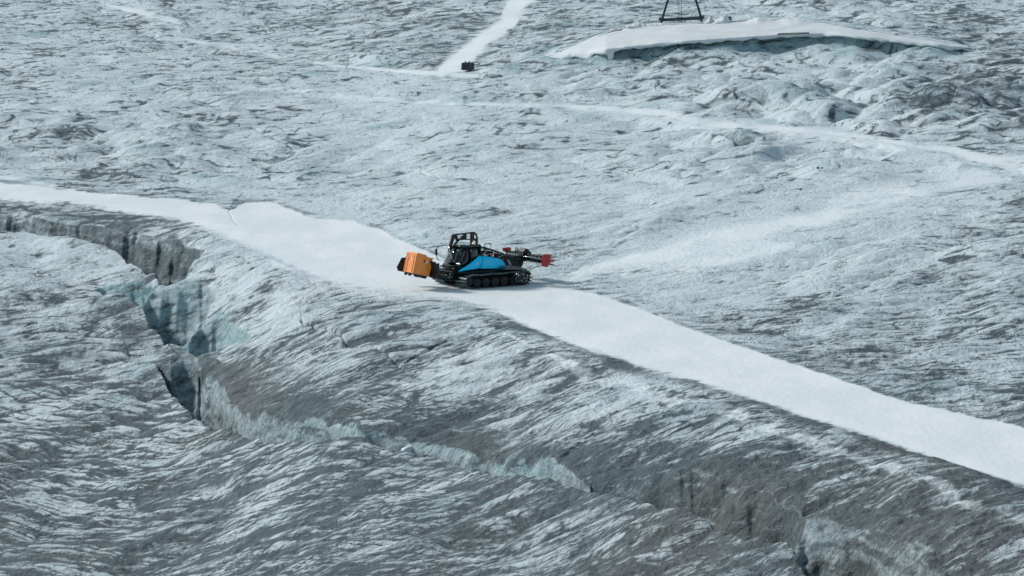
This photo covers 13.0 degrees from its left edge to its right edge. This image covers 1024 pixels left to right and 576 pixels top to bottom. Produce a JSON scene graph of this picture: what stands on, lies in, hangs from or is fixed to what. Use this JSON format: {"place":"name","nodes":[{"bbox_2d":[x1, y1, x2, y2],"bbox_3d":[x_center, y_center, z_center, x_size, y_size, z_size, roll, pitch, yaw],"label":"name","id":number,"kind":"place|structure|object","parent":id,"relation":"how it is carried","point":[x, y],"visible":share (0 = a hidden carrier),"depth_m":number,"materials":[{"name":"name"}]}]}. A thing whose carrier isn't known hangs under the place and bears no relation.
{"place":"outdoors","nodes":[
{"label":"outdoors","id":0,"kind":"place"},
{"bbox_2d":[0,0,1023,575],"bbox_3d":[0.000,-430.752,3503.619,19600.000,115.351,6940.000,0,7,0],"label":"glacier ground","id":1,"kind":"structure","parent":0,"point":[714,340],"depth_m":304.49,"materials":[{"name":"grey ice"}]},
{"bbox_2d":[401,445,412,452],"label":"ice block","id":2,"kind":"object","parent":1,"relation":"on","point":[408,448],"depth_m":264.84,"materials":[{"name":"white ice"}]},
{"bbox_2d":[397,232,556,288],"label":"snow groomer","id":3,"kind":"object","parent":1,"relation":"on","point":[470,265],"visible":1,"depth_m":302.65,"materials":[{"name":"black metal"}]},
{"bbox_2d":[403,252,432,278],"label":"equipment crate","id":4,"kind":"object","parent":3,"relation":"on","point":[417,265],"visible":1,"depth_m":300.74,"materials":[{"name":"orange paint"}]},
{"bbox_2d":[461,61,492,69],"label":"steel container","id":5,"kind":"object","parent":1,"relation":"on","point":[465,65],"visible":0.98,"depth_m":419.72,"materials":[{"name":"grey metal"}]},
{"bbox_2d":[626,22,651,27],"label":"fleece heap","id":6,"kind":"object","parent":1,"relation":"on","point":[637,25],"visible":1,"depth_m":424.03,"materials":[{"name":"white fabric"}]},
{"bbox_2d":[659,0,703,22],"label":"lift pylon","id":7,"kind":"object","parent":1,"relation":"on","point":[680,19],"visible":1,"depth_m":425.03,"materials":[{"name":"black metal"}]},
{"bbox_2d":[704,15,713,23],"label":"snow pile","id":8,"kind":"object","parent":1,"relation":"on","point":[709,20],"visible":1,"depth_m":421.51,"materials":[{"name":"white snow"}]},
{"bbox_2d":[712,15,732,23],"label":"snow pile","id":9,"kind":"object","parent":1,"relation":"on","point":[722,19],"visible":1,"depth_m":420.69,"materials":[{"name":"white snow"}]},
{"bbox_2d":[546,17,968,60],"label":"fleece cover","id":10,"kind":"object","parent":1,"relation":"on","point":[609,44],"visible":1,"depth_m":413.62,"materials":[{"name":"white fabric"}]},
{"bbox_2d":[777,32,808,34],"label":"timber plank","id":11,"kind":"object","parent":1,"relation":"on","point":[791,34],"visible":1,"depth_m":408.53,"materials":[{"name":"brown wood"}]}
]}

